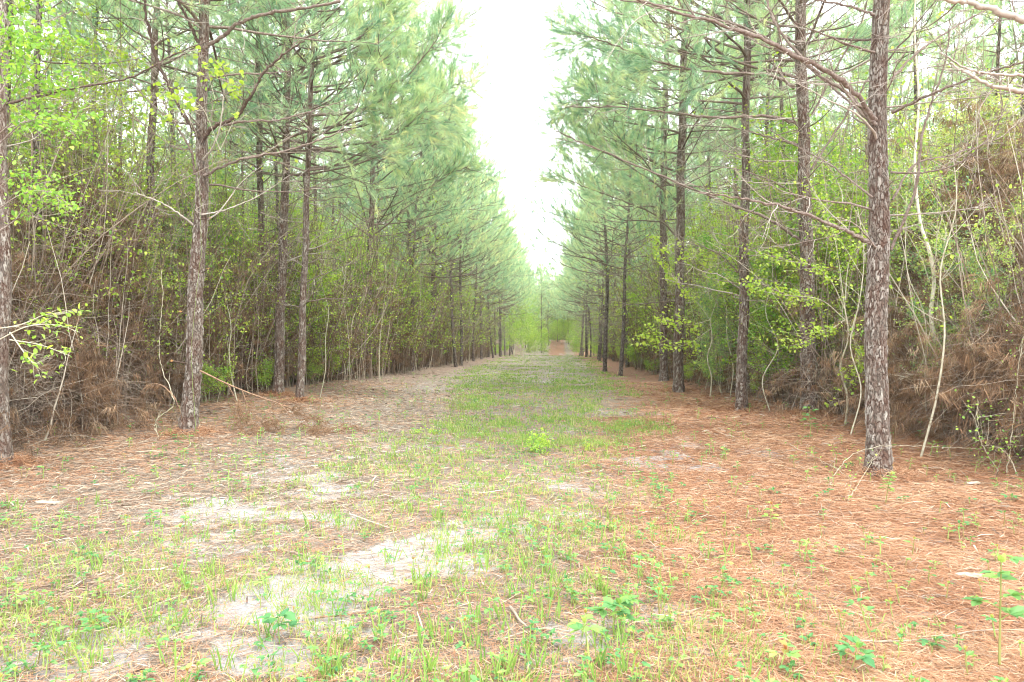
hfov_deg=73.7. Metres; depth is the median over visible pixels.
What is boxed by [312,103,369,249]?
pine tree
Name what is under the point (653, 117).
pine tree
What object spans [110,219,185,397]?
holly shrub
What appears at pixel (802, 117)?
pine tree
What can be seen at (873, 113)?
pine tree
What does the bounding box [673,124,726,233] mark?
pine tree
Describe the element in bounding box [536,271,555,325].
pine tree
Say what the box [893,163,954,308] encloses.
holly tree
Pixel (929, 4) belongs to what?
pine tree
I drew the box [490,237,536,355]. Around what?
pine tree
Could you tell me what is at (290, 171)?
pine tree
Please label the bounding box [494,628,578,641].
stick
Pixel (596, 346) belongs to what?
bush
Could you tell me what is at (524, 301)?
pine tree
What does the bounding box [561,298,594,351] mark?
pine tree
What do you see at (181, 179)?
sapling
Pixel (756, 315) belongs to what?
sapling
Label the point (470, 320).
sapling
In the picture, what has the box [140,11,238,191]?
pine tree
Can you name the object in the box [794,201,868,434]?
sapling
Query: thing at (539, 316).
sapling
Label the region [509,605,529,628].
stick
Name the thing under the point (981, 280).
holly shrub
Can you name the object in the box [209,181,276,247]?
holly tree
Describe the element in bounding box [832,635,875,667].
seedling
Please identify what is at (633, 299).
sapling
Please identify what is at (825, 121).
pine tree
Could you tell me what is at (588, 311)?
pine tree
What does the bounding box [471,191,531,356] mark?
pine tree
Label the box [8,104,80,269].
holly shrub
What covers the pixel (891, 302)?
holly shrub
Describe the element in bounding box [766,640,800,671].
seedling
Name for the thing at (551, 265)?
pine tree
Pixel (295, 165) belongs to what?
pine tree
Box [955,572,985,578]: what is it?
wood chip
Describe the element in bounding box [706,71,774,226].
pine tree
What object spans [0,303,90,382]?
sapling
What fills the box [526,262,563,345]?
pine tree
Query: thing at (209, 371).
bush
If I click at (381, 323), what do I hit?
sapling
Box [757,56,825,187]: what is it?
pine tree
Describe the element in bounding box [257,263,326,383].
sapling
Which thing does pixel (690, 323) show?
sapling
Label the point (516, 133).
sky
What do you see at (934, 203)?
holly shrub
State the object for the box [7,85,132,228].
holly tree
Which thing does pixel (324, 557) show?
stick
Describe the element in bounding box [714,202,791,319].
holly tree
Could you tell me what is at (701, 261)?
sapling
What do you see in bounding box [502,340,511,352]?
bush
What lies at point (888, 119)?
pine tree
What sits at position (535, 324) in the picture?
sapling
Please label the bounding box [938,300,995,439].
vine
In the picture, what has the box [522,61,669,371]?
pine tree
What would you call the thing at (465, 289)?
sapling
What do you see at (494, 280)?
pine tree
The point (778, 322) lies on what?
sapling
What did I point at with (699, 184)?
pine tree
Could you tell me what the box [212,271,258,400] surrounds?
sapling
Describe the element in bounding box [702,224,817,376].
holly shrub
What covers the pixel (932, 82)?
pine tree
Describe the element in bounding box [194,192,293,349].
sapling
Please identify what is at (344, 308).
sapling
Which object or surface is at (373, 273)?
sapling
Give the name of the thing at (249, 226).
holly tree
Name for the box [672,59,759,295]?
pine tree
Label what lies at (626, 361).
pine tree
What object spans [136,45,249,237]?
sapling
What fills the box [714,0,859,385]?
pine tree
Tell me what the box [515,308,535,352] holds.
sapling
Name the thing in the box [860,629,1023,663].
stick
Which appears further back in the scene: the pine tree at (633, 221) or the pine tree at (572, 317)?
the pine tree at (572, 317)
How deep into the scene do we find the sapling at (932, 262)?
10.08 m
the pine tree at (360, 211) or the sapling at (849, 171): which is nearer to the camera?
the sapling at (849, 171)
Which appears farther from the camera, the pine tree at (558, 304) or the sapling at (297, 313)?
the pine tree at (558, 304)
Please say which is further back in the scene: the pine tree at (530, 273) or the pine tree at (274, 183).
the pine tree at (530, 273)
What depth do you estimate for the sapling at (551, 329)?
121.76 m
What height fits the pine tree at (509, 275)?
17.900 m
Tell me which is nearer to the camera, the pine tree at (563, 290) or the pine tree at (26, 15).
the pine tree at (26, 15)
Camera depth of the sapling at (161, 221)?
17.72 m
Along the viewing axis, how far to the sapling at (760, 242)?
15.58 m
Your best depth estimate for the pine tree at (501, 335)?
75.84 m
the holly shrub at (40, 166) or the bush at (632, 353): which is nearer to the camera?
the holly shrub at (40, 166)
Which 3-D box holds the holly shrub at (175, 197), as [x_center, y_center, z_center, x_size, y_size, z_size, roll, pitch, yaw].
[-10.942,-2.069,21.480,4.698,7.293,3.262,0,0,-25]
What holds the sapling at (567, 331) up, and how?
on the ground at (558, 349)
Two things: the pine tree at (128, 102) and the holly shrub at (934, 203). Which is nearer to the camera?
the holly shrub at (934, 203)
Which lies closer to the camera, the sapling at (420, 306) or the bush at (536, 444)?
the bush at (536, 444)
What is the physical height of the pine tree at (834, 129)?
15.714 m
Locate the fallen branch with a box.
[155,383,183,423]
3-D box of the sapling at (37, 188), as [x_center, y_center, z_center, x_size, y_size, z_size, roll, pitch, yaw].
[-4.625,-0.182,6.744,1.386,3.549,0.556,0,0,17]
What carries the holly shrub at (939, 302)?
on the ground at (558, 349)
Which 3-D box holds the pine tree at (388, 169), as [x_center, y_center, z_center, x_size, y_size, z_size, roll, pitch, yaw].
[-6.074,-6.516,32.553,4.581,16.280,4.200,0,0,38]
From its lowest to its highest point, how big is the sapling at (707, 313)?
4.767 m
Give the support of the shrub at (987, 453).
on the ground at (558, 349)
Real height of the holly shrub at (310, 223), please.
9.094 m
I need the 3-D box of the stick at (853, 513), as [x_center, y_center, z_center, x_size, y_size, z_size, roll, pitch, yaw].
[3.128,1.493,5.943,2.478,0.072,0.160,0,0,-7]
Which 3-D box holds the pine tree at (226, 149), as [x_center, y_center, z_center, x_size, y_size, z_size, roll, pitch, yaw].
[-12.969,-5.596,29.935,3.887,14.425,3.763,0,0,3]
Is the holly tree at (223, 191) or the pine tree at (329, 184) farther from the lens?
the pine tree at (329, 184)
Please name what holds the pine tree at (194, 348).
on the ground at (558, 349)
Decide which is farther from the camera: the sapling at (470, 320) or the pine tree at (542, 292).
the pine tree at (542, 292)
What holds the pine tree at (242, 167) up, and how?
on the ground at (558, 349)
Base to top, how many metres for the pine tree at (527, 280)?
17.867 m
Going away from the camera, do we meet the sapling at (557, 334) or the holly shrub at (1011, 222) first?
the holly shrub at (1011, 222)
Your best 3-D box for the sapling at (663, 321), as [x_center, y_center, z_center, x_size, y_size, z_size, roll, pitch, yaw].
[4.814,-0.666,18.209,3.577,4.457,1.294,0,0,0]
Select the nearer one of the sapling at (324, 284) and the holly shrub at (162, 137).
the holly shrub at (162, 137)
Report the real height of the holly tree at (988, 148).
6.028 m
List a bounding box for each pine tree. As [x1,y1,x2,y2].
[0,0,253,463]
[7,0,83,243]
[7,0,187,414]
[10,0,48,139]
[10,0,79,165]
[10,0,329,400]
[18,0,164,254]
[40,0,161,183]
[42,0,181,175]
[45,0,150,181]
[56,0,414,434]
[91,0,220,232]
[140,2,237,183]
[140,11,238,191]
[156,0,467,395]
[163,0,370,388]
[186,0,501,398]
[186,79,249,192]
[187,54,256,244]
[189,118,237,210]
[195,7,291,278]
[226,65,302,245]
[236,2,347,378]
[243,2,315,250]
[246,114,302,212]
[247,78,305,236]
[253,80,333,230]
[255,1,355,378]
[267,123,318,223]
[292,50,379,266]
[296,131,351,232]
[300,0,510,376]
[310,154,358,244]
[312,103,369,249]
[335,154,390,245]
[341,121,392,255]
[346,46,425,342]
[349,9,515,368]
[352,169,403,244]
[357,120,410,245]
[366,68,507,370]
[380,159,422,259]
[382,84,510,366]
[395,193,436,267]
[398,98,527,366]
[404,159,443,285]
[411,102,528,365]
[413,109,462,293]
[422,141,517,362]
[445,174,529,360]
[449,166,539,358]
[463,194,532,357]
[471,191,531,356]
[483,216,537,356]
[483,222,527,354]
[483,246,530,344]
[485,225,538,354]
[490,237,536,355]
[496,254,541,355]
[502,253,543,353]
[507,242,545,351]
[510,0,771,392]
[515,238,537,334]
[516,268,544,347]
[519,247,542,340]
[521,244,543,298]
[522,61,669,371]
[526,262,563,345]
[527,43,675,375]
[533,261,564,342]
[533,272,553,336]
[535,0,734,380]
[536,194,595,356]
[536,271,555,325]
[540,0,925,413]
[542,139,644,360]
[544,279,563,341]
[546,170,631,341]
[546,214,612,356]
[548,187,621,358]
[550,266,594,355]
[551,194,623,360]
[551,239,600,355]
[554,99,675,367]
[554,240,591,351]
[554,268,594,355]
[558,269,571,343]
[560,303,595,355]
[560,304,590,343]
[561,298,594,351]
[564,206,619,357]
[572,0,871,410]
[592,0,1023,477]
[608,185,654,290]
[618,167,653,317]
[622,164,675,272]
[629,81,677,313]
[639,125,696,280]
[645,60,724,284]
[664,0,782,288]
[666,135,707,239]
[672,28,751,303]
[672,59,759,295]
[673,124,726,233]
[685,120,733,229]
[687,152,725,231]
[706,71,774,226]
[710,52,775,211]
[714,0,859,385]
[731,0,824,217]
[731,0,893,396]
[731,39,816,197]
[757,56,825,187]
[773,63,824,195]
[791,25,868,228]
[795,0,930,197]
[796,74,851,221]
[811,0,984,199]
[824,112,860,163]
[846,0,949,194]
[847,26,935,190]
[848,74,908,186]
[865,0,1023,171]
[919,0,1023,135]
[920,0,1022,151]
[922,40,1002,187]
[967,0,1023,122]
[980,0,1023,145]
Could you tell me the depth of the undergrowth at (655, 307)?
14.95 m
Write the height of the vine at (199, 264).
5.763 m
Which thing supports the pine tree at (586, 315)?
on the ground at (558, 349)
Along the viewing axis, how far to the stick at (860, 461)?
7.17 m
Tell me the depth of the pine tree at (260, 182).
20.47 m
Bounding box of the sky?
[10,0,1023,287]
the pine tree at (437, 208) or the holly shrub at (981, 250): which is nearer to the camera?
the holly shrub at (981, 250)
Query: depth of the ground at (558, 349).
5.69 m
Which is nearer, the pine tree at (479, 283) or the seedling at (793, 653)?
the seedling at (793, 653)
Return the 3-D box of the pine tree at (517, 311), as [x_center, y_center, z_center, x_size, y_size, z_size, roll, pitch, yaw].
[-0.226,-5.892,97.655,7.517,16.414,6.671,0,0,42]
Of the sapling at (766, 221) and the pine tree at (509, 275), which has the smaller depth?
the sapling at (766, 221)
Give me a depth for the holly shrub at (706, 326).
21.95 m
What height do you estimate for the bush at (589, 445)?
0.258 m
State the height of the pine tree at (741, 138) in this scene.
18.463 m
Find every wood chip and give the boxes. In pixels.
[35,500,60,503]
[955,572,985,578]
[967,481,984,484]
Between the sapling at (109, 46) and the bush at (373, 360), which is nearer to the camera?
the sapling at (109, 46)
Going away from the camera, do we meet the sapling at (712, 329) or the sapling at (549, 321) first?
the sapling at (712, 329)
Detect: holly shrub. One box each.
[7,59,241,280]
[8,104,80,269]
[13,251,107,402]
[17,173,147,270]
[105,146,264,251]
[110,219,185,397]
[124,191,227,399]
[159,163,238,255]
[164,248,234,368]
[168,226,210,315]
[253,207,348,264]
[267,197,330,253]
[373,244,431,298]
[680,271,749,392]
[684,281,738,384]
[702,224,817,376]
[720,240,840,399]
[753,127,956,234]
[758,215,845,250]
[778,251,864,402]
[811,146,901,265]
[813,104,1017,258]
[814,243,859,347]
[818,306,864,412]
[860,45,1014,273]
[861,245,951,316]
[887,151,1020,346]
[893,294,978,426]
[913,173,1023,341]
[915,196,1023,440]
[916,103,1023,232]
[921,268,994,376]
[958,244,1023,443]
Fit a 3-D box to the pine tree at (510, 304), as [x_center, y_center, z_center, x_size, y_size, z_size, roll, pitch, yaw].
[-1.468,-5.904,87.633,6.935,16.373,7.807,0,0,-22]
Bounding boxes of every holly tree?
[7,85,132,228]
[8,124,97,185]
[30,94,181,247]
[167,151,256,268]
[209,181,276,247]
[222,212,257,288]
[328,221,381,292]
[703,200,734,317]
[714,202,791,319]
[811,89,1013,241]
[889,79,1023,297]
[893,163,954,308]
[925,112,1023,241]
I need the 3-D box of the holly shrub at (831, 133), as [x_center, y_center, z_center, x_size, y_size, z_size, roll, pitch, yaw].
[9.915,-2.041,16.249,4.976,7.231,3.674,0,0,27]
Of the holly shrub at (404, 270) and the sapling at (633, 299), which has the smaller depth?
the sapling at (633, 299)
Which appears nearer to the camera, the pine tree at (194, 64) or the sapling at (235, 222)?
the sapling at (235, 222)
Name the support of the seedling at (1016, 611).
on the ground at (558, 349)
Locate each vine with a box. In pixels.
[150,272,179,436]
[162,72,207,427]
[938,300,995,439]
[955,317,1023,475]
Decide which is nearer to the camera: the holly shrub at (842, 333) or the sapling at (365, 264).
the holly shrub at (842, 333)
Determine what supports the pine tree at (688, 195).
on the ground at (558, 349)
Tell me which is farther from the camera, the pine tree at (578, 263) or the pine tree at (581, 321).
the pine tree at (581, 321)
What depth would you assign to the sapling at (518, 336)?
71.89 m
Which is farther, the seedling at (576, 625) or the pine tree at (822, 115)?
the pine tree at (822, 115)
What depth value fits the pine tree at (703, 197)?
47.97 m
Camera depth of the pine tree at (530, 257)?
126.49 m
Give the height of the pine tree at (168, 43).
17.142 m
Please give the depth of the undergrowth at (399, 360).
16.75 m
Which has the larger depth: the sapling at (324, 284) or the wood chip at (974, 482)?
the sapling at (324, 284)
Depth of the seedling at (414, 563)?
4.24 m
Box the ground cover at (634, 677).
[0,373,1023,681]
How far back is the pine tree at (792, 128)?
39.14 m
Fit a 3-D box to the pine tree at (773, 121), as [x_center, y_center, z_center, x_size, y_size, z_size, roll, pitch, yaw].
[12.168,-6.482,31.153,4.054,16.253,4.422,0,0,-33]
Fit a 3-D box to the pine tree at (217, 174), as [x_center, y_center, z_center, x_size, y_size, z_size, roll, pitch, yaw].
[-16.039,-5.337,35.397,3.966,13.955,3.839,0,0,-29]
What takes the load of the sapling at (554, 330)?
on the ground at (558, 349)
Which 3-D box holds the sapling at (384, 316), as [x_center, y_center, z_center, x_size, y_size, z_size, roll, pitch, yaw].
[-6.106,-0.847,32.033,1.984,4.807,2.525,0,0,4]
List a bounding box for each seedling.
[78,608,109,645]
[256,608,299,643]
[408,557,422,569]
[567,614,604,648]
[589,594,644,632]
[762,501,780,529]
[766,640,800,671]
[800,406,817,436]
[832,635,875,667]
[843,585,874,637]
[879,471,895,502]
[962,553,1023,663]
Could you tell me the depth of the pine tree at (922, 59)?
26.33 m
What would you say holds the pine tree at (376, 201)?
on the ground at (558, 349)
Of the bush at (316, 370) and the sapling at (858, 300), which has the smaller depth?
the sapling at (858, 300)
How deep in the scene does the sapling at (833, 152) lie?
17.46 m
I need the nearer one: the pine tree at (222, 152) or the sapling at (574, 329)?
the pine tree at (222, 152)
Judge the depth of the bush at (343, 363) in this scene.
26.45 m
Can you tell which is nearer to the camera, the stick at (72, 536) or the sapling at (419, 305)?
the stick at (72, 536)
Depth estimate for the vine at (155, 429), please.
10.89 m
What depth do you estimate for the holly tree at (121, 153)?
16.58 m
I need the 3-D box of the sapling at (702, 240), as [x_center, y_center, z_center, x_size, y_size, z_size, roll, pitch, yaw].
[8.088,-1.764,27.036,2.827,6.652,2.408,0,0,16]
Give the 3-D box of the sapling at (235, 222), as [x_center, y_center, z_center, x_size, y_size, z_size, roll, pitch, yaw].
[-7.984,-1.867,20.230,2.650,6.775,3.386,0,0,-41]
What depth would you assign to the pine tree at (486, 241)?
42.72 m
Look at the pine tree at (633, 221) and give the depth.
48.76 m
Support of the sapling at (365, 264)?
on the ground at (558, 349)
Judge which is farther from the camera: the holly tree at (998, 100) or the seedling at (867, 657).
the holly tree at (998, 100)
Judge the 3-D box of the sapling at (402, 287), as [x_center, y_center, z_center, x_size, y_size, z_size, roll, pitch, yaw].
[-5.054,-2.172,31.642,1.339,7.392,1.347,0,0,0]
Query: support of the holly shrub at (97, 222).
on the ground at (558, 349)
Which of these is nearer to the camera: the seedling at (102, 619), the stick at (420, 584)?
the seedling at (102, 619)
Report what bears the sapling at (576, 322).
on the ground at (558, 349)
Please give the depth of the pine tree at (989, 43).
19.20 m
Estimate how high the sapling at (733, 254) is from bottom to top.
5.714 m
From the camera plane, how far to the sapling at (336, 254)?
30.17 m
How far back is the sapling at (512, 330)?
76.30 m
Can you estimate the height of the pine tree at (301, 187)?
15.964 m
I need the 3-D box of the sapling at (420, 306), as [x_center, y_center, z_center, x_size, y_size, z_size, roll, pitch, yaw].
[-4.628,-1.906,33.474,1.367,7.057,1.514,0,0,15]
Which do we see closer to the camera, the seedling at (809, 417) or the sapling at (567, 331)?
the seedling at (809, 417)
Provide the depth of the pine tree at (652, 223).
47.45 m
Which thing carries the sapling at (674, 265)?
on the ground at (558, 349)
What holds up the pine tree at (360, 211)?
on the ground at (558, 349)
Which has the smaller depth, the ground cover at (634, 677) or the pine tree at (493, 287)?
the ground cover at (634, 677)
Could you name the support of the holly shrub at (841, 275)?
on the ground at (558, 349)
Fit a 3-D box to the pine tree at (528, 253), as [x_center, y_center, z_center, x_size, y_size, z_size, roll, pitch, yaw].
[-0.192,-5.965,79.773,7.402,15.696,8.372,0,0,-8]
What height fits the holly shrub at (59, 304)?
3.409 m
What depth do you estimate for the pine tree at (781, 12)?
29.01 m
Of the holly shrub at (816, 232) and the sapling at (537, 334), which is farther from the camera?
the sapling at (537, 334)
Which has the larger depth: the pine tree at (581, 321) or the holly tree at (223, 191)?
the pine tree at (581, 321)
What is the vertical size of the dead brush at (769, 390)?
3.252 m
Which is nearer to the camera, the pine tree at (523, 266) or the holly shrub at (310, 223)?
the holly shrub at (310, 223)
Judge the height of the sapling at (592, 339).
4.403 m
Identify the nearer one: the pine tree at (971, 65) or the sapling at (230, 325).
the sapling at (230, 325)
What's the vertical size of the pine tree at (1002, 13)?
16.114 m
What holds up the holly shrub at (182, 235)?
on the ground at (558, 349)
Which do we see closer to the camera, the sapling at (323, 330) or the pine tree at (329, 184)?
the sapling at (323, 330)
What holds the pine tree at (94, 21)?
on the ground at (558, 349)
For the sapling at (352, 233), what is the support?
on the ground at (558, 349)
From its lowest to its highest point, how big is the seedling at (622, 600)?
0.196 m
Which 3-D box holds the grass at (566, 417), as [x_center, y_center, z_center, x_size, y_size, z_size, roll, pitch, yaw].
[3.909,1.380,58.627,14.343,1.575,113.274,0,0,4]
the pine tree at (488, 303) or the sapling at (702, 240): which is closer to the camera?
the sapling at (702, 240)
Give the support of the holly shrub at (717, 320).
on the ground at (558, 349)
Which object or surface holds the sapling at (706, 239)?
on the ground at (558, 349)
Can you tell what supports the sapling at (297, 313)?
on the ground at (558, 349)
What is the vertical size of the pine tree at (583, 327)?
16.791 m
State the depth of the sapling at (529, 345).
89.89 m
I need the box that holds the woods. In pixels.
[9,48,1022,339]
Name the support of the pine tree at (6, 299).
on the ground at (558, 349)
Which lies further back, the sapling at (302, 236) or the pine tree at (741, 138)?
the pine tree at (741, 138)
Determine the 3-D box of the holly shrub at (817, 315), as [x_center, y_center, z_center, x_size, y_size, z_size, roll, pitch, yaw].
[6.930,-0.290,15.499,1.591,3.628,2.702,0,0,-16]
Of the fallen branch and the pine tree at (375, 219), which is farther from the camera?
the pine tree at (375, 219)
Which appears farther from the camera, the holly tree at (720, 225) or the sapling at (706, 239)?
the holly tree at (720, 225)
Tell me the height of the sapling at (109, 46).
8.681 m
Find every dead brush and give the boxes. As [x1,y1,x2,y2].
[0,126,446,455]
[613,264,896,417]
[796,57,1023,481]
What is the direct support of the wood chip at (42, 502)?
on the ground at (558, 349)
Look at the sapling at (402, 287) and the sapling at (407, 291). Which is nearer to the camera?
the sapling at (402, 287)
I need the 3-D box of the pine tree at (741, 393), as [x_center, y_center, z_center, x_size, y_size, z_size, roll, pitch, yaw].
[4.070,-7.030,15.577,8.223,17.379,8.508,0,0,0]
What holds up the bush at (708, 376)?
on the ground at (558, 349)
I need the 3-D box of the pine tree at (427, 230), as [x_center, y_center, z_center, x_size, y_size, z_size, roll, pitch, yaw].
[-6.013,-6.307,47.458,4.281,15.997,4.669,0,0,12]
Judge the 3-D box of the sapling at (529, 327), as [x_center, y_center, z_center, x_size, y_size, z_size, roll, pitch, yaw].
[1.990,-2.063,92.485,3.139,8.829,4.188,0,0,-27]
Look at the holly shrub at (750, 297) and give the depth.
16.72 m
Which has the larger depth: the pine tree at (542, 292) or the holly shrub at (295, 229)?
the pine tree at (542, 292)
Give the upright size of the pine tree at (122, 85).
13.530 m
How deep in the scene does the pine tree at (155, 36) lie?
16.01 m
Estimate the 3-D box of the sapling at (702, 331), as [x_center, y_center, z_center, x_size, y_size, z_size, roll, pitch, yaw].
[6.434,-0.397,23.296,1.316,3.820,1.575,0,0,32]
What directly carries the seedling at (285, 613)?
on the ground at (558, 349)
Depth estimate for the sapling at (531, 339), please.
80.08 m
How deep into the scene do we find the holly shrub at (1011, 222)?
10.37 m
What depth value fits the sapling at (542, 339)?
85.45 m
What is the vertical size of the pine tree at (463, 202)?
19.826 m
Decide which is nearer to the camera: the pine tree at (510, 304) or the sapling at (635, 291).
the sapling at (635, 291)
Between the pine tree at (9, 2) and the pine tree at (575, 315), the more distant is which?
the pine tree at (575, 315)
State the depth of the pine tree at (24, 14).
21.57 m
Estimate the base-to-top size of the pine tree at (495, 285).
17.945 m
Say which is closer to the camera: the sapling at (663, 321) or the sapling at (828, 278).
the sapling at (828, 278)
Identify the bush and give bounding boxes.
[183,353,236,401]
[248,349,274,391]
[293,354,324,383]
[306,335,351,379]
[329,347,354,378]
[371,352,389,374]
[411,425,442,434]
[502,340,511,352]
[518,427,556,454]
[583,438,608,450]
[588,341,602,351]
[610,340,620,361]
[624,342,649,369]
[642,355,659,373]
[683,359,695,382]
[698,351,735,389]
[750,372,772,396]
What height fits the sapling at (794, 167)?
6.834 m
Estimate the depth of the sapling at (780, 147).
17.49 m
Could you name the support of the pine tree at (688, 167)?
on the ground at (558, 349)
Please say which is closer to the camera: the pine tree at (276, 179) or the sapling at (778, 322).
the sapling at (778, 322)
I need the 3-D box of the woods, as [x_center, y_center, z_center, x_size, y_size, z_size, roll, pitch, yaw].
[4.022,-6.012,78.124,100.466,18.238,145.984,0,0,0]
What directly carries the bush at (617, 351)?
on the ground at (558, 349)
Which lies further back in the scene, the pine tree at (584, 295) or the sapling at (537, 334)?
the sapling at (537, 334)
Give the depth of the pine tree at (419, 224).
50.53 m
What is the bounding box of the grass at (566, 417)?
[0,347,1001,681]
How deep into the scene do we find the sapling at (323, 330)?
24.23 m
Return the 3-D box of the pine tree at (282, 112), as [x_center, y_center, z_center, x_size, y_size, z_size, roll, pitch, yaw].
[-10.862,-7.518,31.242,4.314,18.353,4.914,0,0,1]
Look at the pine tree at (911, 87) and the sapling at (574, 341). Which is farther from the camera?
the sapling at (574, 341)
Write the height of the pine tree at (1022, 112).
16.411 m
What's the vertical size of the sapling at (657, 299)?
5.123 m
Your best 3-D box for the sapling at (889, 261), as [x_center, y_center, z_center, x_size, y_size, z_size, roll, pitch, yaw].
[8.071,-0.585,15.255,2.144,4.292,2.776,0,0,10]
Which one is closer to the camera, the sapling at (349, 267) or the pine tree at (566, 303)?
the sapling at (349, 267)
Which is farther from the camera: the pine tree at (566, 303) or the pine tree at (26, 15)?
the pine tree at (566, 303)
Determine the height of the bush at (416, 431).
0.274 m
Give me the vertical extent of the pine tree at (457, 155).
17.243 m
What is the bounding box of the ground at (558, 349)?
[0,339,1023,681]
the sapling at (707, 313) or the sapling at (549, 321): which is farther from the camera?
the sapling at (549, 321)
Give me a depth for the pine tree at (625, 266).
31.91 m
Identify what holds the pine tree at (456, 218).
on the ground at (558, 349)
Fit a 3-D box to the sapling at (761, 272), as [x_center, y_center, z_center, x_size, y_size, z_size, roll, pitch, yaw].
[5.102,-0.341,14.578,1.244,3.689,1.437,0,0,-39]
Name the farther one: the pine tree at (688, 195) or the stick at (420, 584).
the pine tree at (688, 195)
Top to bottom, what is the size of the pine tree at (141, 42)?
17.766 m
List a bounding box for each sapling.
[0,0,113,156]
[0,147,89,230]
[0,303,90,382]
[8,3,183,288]
[11,178,79,419]
[120,179,189,319]
[135,135,238,259]
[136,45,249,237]
[184,168,286,343]
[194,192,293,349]
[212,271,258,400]
[256,183,339,320]
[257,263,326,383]
[269,282,322,366]
[276,262,345,362]
[277,205,328,298]
[289,218,352,307]
[295,220,352,396]
[309,310,337,376]
[323,210,386,320]
[323,232,375,329]
[325,234,389,377]
[327,230,363,381]
[352,234,387,305]
[364,316,399,370]
[370,257,397,381]
[371,273,397,346]
[382,259,424,340]
[396,217,412,334]
[407,259,428,352]
[408,237,431,373]
[415,290,437,351]
[446,268,474,315]
[446,285,466,366]
[465,276,482,359]
[495,302,520,353]
[504,314,519,355]
[511,317,527,353]
[512,296,537,351]
[514,295,541,346]
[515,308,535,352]
[519,303,542,354]
[522,334,535,353]
[525,291,549,333]
[527,334,539,355]
[532,320,541,352]
[532,326,548,355]
[532,327,550,354]
[544,305,557,340]
[546,321,556,337]
[547,317,560,347]
[554,320,560,341]
[557,312,573,338]
[558,315,568,340]
[562,318,574,348]
[567,311,591,334]
[567,333,583,354]
[567,336,581,353]
[569,321,584,347]
[585,322,597,356]
[619,279,641,368]
[621,254,652,333]
[621,285,672,365]
[627,231,756,396]
[641,209,707,323]
[641,221,671,325]
[644,266,673,341]
[652,235,711,325]
[684,211,726,300]
[684,217,756,335]
[684,287,709,356]
[685,182,740,328]
[685,195,753,347]
[685,240,720,389]
[685,275,709,384]
[697,250,751,395]
[705,102,849,392]
[710,229,753,309]
[711,252,795,397]
[715,239,793,409]
[719,105,839,310]
[732,88,864,408]
[737,233,834,366]
[739,173,893,424]
[747,255,842,403]
[749,187,793,312]
[749,220,819,399]
[792,145,911,404]
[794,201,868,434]
[811,146,909,338]
[833,221,917,347]
[887,169,1014,359]
[889,117,1015,455]
[895,0,1009,435]
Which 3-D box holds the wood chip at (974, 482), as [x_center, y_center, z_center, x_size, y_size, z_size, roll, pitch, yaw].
[4.736,1.448,6.960,0.224,0.036,0.091,3,-1,-9]
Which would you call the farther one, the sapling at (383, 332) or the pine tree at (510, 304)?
the pine tree at (510, 304)
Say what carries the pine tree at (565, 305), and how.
on the ground at (558, 349)
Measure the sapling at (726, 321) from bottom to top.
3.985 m
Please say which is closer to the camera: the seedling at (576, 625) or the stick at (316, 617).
the seedling at (576, 625)
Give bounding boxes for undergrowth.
[7,0,513,423]
[573,0,1023,414]
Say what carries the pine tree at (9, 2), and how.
on the ground at (558, 349)
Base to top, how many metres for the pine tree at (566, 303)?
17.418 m
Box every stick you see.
[47,533,110,549]
[279,549,374,557]
[315,598,449,618]
[349,513,400,541]
[392,573,468,590]
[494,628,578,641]
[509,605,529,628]
[687,636,733,666]
[740,503,995,522]
[784,442,990,501]
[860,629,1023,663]
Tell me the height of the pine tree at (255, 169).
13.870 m
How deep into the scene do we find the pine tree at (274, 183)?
41.17 m
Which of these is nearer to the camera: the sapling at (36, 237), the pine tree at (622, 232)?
the sapling at (36, 237)
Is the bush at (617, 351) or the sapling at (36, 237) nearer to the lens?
the sapling at (36, 237)
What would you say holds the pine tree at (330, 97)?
on the ground at (558, 349)
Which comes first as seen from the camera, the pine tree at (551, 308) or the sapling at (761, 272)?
the sapling at (761, 272)
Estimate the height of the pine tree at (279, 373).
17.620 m
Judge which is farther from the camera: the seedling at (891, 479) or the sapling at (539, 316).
the sapling at (539, 316)
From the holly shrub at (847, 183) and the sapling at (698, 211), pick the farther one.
the sapling at (698, 211)
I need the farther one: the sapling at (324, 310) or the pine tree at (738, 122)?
the pine tree at (738, 122)
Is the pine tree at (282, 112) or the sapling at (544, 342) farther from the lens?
the sapling at (544, 342)
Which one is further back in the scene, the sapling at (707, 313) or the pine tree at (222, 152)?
the pine tree at (222, 152)
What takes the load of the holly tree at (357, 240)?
on the ground at (558, 349)
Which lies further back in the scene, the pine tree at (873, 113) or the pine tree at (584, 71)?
the pine tree at (584, 71)
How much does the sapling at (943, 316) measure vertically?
4.325 m
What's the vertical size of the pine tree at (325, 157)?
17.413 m
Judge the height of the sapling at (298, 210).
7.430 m
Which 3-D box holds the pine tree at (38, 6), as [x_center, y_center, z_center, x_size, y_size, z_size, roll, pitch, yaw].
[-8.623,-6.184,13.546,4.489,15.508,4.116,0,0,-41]
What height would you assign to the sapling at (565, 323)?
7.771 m
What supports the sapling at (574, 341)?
on the ground at (558, 349)
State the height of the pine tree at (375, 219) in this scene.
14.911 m
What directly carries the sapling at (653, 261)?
on the ground at (558, 349)
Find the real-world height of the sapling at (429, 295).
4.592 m
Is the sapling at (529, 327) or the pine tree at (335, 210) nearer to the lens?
the pine tree at (335, 210)
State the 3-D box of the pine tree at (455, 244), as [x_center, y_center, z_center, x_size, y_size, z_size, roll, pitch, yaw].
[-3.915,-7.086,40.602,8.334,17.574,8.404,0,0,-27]
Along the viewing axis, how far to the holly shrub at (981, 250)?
9.68 m
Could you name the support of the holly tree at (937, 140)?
on the ground at (558, 349)
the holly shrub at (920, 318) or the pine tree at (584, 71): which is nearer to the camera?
the holly shrub at (920, 318)

